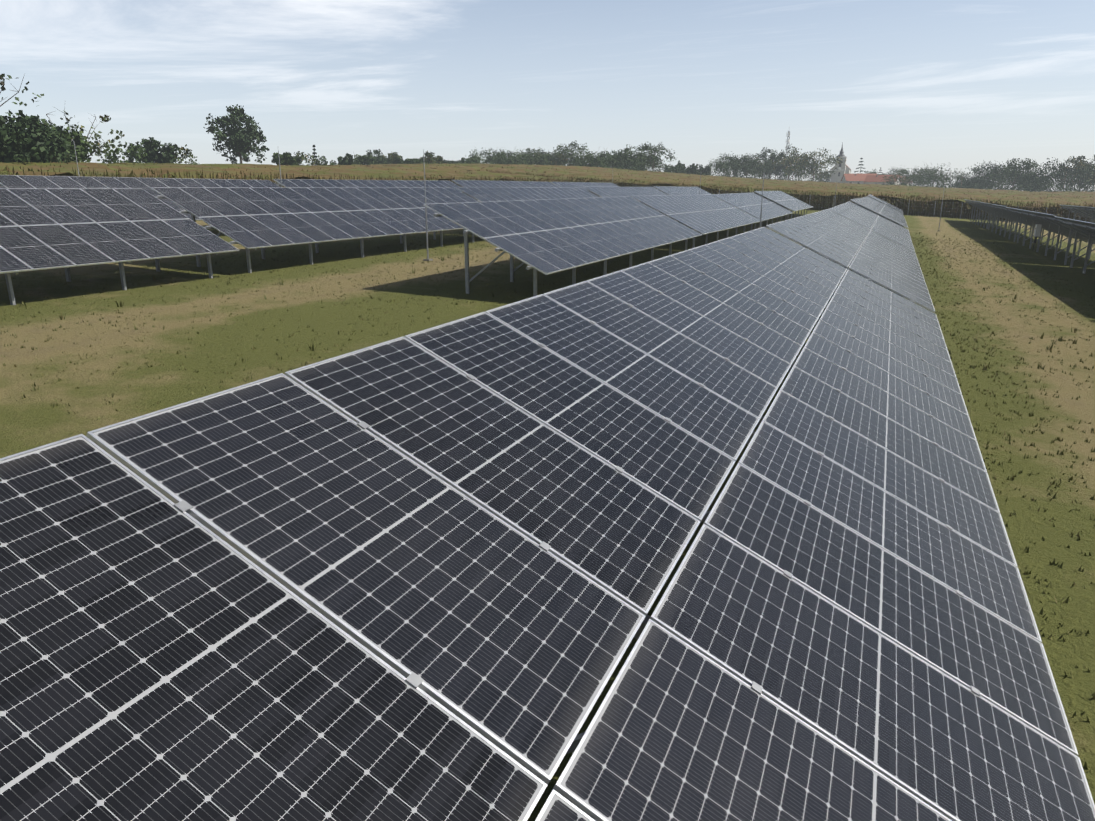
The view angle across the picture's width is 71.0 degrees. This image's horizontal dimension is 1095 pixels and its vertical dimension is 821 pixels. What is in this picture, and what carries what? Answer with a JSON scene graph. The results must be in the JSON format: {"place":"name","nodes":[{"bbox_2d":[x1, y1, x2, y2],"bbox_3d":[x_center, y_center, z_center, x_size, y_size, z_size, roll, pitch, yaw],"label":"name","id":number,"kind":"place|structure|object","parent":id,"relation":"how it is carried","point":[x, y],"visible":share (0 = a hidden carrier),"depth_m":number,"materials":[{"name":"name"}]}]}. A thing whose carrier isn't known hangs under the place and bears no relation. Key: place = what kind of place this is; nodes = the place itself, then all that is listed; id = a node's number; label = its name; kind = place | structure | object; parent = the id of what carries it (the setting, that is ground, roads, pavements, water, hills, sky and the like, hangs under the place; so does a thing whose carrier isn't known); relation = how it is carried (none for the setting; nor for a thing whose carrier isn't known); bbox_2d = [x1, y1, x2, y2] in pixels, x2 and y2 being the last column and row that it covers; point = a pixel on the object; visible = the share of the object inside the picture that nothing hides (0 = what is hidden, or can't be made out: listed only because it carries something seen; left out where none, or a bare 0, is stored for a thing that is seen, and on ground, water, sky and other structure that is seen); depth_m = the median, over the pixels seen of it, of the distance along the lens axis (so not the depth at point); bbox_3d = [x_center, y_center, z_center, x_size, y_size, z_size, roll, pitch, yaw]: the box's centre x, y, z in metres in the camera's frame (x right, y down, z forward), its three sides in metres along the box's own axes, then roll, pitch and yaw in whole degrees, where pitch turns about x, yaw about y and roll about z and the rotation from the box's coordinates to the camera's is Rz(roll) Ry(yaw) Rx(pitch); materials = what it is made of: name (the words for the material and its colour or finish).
{"place":"outdoors","nodes":[
{"label":"outdoors","id":0,"kind":"place"},
{"bbox_2d":[0,181,1094,820],"bbox_3d":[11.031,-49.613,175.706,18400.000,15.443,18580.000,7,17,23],"label":"ground","id":1,"kind":"structure","parent":0,"point":[34,419],"depth_m":16.58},
{"bbox_2d":[0,74,43,106],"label":"tree","id":2,"kind":"object","parent":1,"relation":"on","point":[3,87],"visible":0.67,"depth_m":74.15,"materials":[{"name":"green plant"}]},
{"bbox_2d":[0,119,63,162],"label":"tree","id":3,"kind":"object","parent":1,"relation":"on","point":[16,143],"visible":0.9,"depth_m":61.40,"materials":[{"name":"green plant"}]},
{"bbox_2d":[0,110,73,162],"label":"tree","id":4,"kind":"object","parent":1,"relation":"on","point":[37,125],"visible":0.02,"depth_m":66.92,"materials":[{"name":"green plant"}]},
{"bbox_2d":[36,125,92,161],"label":"tree","id":5,"kind":"object","parent":1,"relation":"on","point":[78,137],"visible":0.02,"depth_m":76.71,"materials":[{"name":"green plant"}]},
{"bbox_2d":[51,132,90,162],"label":"tree","id":6,"kind":"object","parent":1,"relation":"on","point":[79,156],"visible":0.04,"depth_m":71.53,"materials":[{"name":"green plant"}]},
{"bbox_2d":[73,139,79,175],"bbox_3d":[-22.052,-10.711,36.211,0.280,4.200,0.280,7,17,23],"label":"lightning rod","id":7,"kind":"object","parent":1,"relation":"on","point":[76,157],"visible":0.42,"depth_m":35.90,"materials":[{"name":"metal"}]},
{"bbox_2d":[45,107,124,156],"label":"tree","id":8,"kind":"object","parent":1,"relation":"on","point":[98,151],"visible":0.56,"depth_m":81.70,"materials":[{"name":"green plant"}]},
{"bbox_2d":[0,188,238,304],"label":"solar table","id":9,"kind":"object","parent":1,"relation":"on","point":[65,229],"visible":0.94,"depth_m":20.76,"materials":[{"name":"blue glass"}]},
{"bbox_2d":[97,141,148,163],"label":"tree","id":10,"kind":"object","parent":1,"relation":"on","point":[135,151],"visible":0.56,"depth_m":100.66,"materials":[{"name":"green plant"}]},
{"bbox_2d":[0,175,280,235],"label":"solar table","id":11,"kind":"object","parent":1,"relation":"on","point":[41,182],"visible":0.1,"depth_m":33.52,"materials":[{"name":"blue glass"}]},
{"bbox_2d":[122,137,179,162],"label":"tree","id":12,"kind":"object","parent":1,"relation":"on","point":[152,149],"visible":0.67,"depth_m":105.58,"materials":[{"name":"green plant"}]},
{"bbox_2d":[162,144,198,163],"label":"tree","id":13,"kind":"object","parent":1,"relation":"on","point":[185,155],"visible":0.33,"depth_m":108.08,"materials":[{"name":"green plant"}]},
{"bbox_2d":[203,104,268,163],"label":"tree","id":14,"kind":"object","parent":1,"relation":"on","point":[239,141],"visible":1,"depth_m":130.29,"materials":[{"name":"green plant"}]},
{"bbox_2d":[278,150,282,187],"bbox_3d":[-12.236,-9.976,35.380,0.280,4.200,0.280,7,17,23],"label":"lightning rod","id":15,"kind":"object","parent":1,"relation":"on","point":[280,170],"visible":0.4,"depth_m":35.10,"materials":[{"name":"metal"}]},
{"bbox_2d":[271,152,301,164],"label":"tree","id":16,"kind":"object","parent":1,"relation":"on","point":[286,158],"visible":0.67,"depth_m":134.45,"materials":[{"name":"green plant"}]},
{"bbox_2d":[294,151,323,165],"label":"tree","id":17,"kind":"object","parent":1,"relation":"on","point":[302,157],"visible":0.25,"depth_m":135.77,"materials":[{"name":"green plant"}]},
{"bbox_2d":[311,145,316,165],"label":"tree","id":18,"kind":"object","parent":1,"relation":"on","point":[314,152],"visible":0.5,"depth_m":141.25,"materials":[{"name":"green plant"}]},
{"bbox_2d":[151,187,477,272],"bbox_3d":[-7.187,-8.089,32.619,3.814,2.917,19.363,7,17,23],"label":"solar table","id":19,"kind":"object","parent":1,"relation":"on","point":[263,219],"visible":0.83,"depth_m":28.52,"materials":[{"name":"blue glass"}]},
{"bbox_2d":[317,155,336,164],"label":"tree","id":20,"kind":"object","parent":1,"relation":"on","point":[325,162],"visible":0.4,"depth_m":136.93,"materials":[{"name":"green plant"}]},
{"bbox_2d":[337,153,352,164],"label":"tree","id":21,"kind":"object","parent":1,"relation":"on","point":[345,160],"visible":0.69,"depth_m":147.47,"materials":[{"name":"green plant"}]},
{"bbox_2d":[273,179,474,199],"bbox_3d":[-9.644,-13.765,50.426,3.814,2.989,19.362,7,17,23],"label":"solar table","id":22,"kind":"object","parent":1,"relation":"on","point":[305,183],"visible":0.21,"depth_m":48.86,"materials":[{"name":"blue glass"}]},
{"bbox_2d":[423,149,432,260],"bbox_3d":[-4.628,-7.733,29.174,0.280,4.200,0.280,7,17,23],"label":"lightning rod","id":23,"kind":"object","parent":1,"relation":"on","point":[427,259],"visible":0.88,"depth_m":29.30,"materials":[{"name":"metal"}]},
{"bbox_2d":[452,180,557,186],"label":"solar table","id":24,"kind":"object","parent":1,"relation":"on","point":[475,183],"visible":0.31,"depth_m":65.81,"materials":[{"name":"blue glass"}]},
{"bbox_2d":[455,187,597,201],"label":"solar table","id":25,"kind":"object","parent":1,"relation":"on","point":[483,194],"visible":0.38,"depth_m":47.45,"materials":[{"name":"blue glass"}]},
{"bbox_2d":[0,227,1094,820],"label":"solar table","id":26,"kind":"object","parent":1,"relation":"on","point":[422,575],"visible":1,"depth_m":3.24,"materials":[{"name":"black glass"}]},
{"bbox_2d":[0,229,1094,771],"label":"grass tufts","id":27,"kind":"object","parent":1,"relation":"on","point":[660,255],"visible":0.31,"depth_m":18.58,"materials":[{"name":"green plant"}]},
{"bbox_2d":[424,196,701,296],"bbox_3d":[2.028,-6.792,29.726,3.814,2.959,19.362,7,17,23],"label":"solar table","id":28,"kind":"object","parent":1,"relation":"on","point":[547,236],"visible":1,"depth_m":25.76,"materials":[{"name":"blue glass"}]},
{"bbox_2d":[551,182,618,189],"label":"solar table","id":29,"kind":"object","parent":1,"relation":"on","point":[576,184],"visible":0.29,"depth_m":82.56,"materials":[{"name":"blue glass"}]},
{"bbox_2d":[584,187,666,199],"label":"solar table","id":30,"kind":"object","parent":1,"relation":"on","point":[620,191],"visible":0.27,"depth_m":64.93,"materials":[{"name":"blue glass"}]},
{"bbox_2d":[275,182,1075,222],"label":"fence","id":31,"kind":"object","parent":1,"relation":"on","point":[895,202],"visible":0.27,"depth_m":97.04,"materials":[{"name":"metal"}]},
{"bbox_2d":[653,186,716,197],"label":"solar table","id":32,"kind":"object","parent":1,"relation":"on","point":[668,190],"visible":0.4,"depth_m":82.45,"materials":[{"name":"blue glass"}]},
{"bbox_2d":[631,195,761,247],"bbox_3d":[9.753,-11.746,46.791,3.814,2.836,19.363,7,17,23],"label":"solar table","id":33,"kind":"object","parent":1,"relation":"on","point":[704,214],"visible":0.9,"depth_m":44.11,"materials":[{"name":"blue glass"}]},
{"bbox_2d":[348,140,1094,191],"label":"treeline","id":34,"kind":"object","parent":1,"relation":"on","point":[1081,171],"visible":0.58,"depth_m":261.95,"materials":[{"name":"green plant"}]},
{"bbox_2d":[712,192,793,229],"bbox_3d":[17.477,-16.707,63.853,3.814,2.918,19.362,7,17,23],"label":"solar table","id":35,"kind":"object","parent":1,"relation":"on","point":[749,203],"visible":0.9,"depth_m":61.92,"materials":[{"name":"blue glass"}]},
{"bbox_2d":[759,175,763,227],"bbox_3d":[10.117,-9.290,36.348,0.280,4.200,0.280,7,17,23],"label":"lightning rod","id":36,"kind":"object","parent":1,"relation":"on","point":[761,204],"visible":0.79,"depth_m":36.24,"materials":[{"name":"metal"}]},
{"bbox_2d":[754,191,812,219],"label":"solar table","id":37,"kind":"object","parent":1,"relation":"on","point":[787,201],"visible":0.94,"depth_m":78.69,"materials":[{"name":"blue glass"}]},
{"bbox_2d":[783,131,789,179],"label":"telecom mast","id":38,"kind":"object","parent":1,"relation":"on","point":[788,141],"visible":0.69,"depth_m":471.08,"materials":[{"name":"metal"}]},
{"bbox_2d":[830,142,850,182],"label":"church","id":39,"kind":"structure","parent":1,"relation":"on","point":[843,168],"depth_m":401.81,"materials":[{"name":"paint"}]},
{"bbox_2d":[766,209,934,311],"bbox_3d":[10.684,-5.253,26.087,3.814,2.850,19.363,7,17,23],"label":"solar table","id":40,"kind":"object","parent":1,"relation":"on","point":[885,262],"visible":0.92,"depth_m":21.81,"materials":[{"name":"blue glass"}]},
{"bbox_2d":[841,174,876,183],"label":"house","id":41,"kind":"structure","parent":1,"relation":"on","point":[852,178],"depth_m":350.22,"materials":[{"name":"tile"}]},
{"bbox_2d":[829,201,914,251],"bbox_3d":[18.408,-10.208,43.151,3.814,2.954,19.362,7,17,23],"label":"solar table","id":42,"kind":"object","parent":1,"relation":"on","point":[868,219],"visible":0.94,"depth_m":40.48,"materials":[{"name":"blue glass"}]},
{"bbox_2d":[851,198,907,227],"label":"solar table","id":43,"kind":"object","parent":1,"relation":"on","point":[881,212],"visible":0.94,"depth_m":56.50,"materials":[{"name":"grey glass"}]},
{"bbox_2d":[864,175,899,184],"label":"house","id":44,"kind":"structure","parent":1,"relation":"on","point":[874,179],"depth_m":339.07,"materials":[{"name":"tile"}]},
{"bbox_2d":[863,196,904,218],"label":"solar table","id":45,"kind":"object","parent":1,"relation":"on","point":[882,205],"visible":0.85,"depth_m":76.88,"materials":[{"name":"grey glass"}]},
{"bbox_2d":[868,194,902,211],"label":"solar table","id":46,"kind":"object","parent":1,"relation":"on","point":[885,203],"visible":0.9,"depth_m":89.66,"materials":[{"name":"grey glass"}]},
{"bbox_2d":[937,185,944,230],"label":"lightning rod","id":47,"kind":"object","parent":1,"relation":"on","point":[941,211],"visible":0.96,"depth_m":66.70,"materials":[{"name":"metal"}]},
{"bbox_2d":[858,170,1056,182],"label":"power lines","id":48,"kind":"object","parent":1,"relation":"on","point":[950,178],"visible":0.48,"depth_m":277.32,"materials":[{"name":"metal"}]},
{"bbox_2d":[964,199,1014,230],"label":"solar table","id":49,"kind":"object","parent":1,"relation":"on","point":[977,204],"visible":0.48,"depth_m":81.26,"materials":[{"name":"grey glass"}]},
{"bbox_2d":[980,202,1050,241],"bbox_3d":[39.213,-15.935,64.414,3.814,2.950,19.363,7,17,23],"label":"solar table","id":50,"kind":"object","parent":1,"relation":"on","point":[1003,211],"visible":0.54,"depth_m":64.21,"materials":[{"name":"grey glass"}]},
{"bbox_2d":[1006,207,1094,264],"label":"solar table","id":51,"kind":"object","parent":1,"relation":"on","point":[1050,222],"visible":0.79,"depth_m":47.18,"materials":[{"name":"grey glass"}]},
{"bbox_2d":[1055,216,1094,273],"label":"solar table","id":52,"kind":"object","parent":1,"relation":"on","point":[1087,228],"visible":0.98,"depth_m":36.05,"materials":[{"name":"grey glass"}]},
{"bbox_2d":[1060,205,1094,222],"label":"solar table","id":53,"kind":"object","parent":1,"relation":"on","point":[1087,212],"visible":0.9,"depth_m":81.00,"materials":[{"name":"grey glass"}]},
{"bbox_2d":[0,160,1094,222],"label":"maize field","id":54,"kind":"structure","parent":0,"point":[1024,200],"depth_m":104.89,"materials":[{"name":"green plant"}]},
{"bbox_2d":[0,0,1094,190],"label":"sky","id":55,"kind":"structure","parent":0,"point":[960,84],"materials":[{"name":"blue"}]}
]}

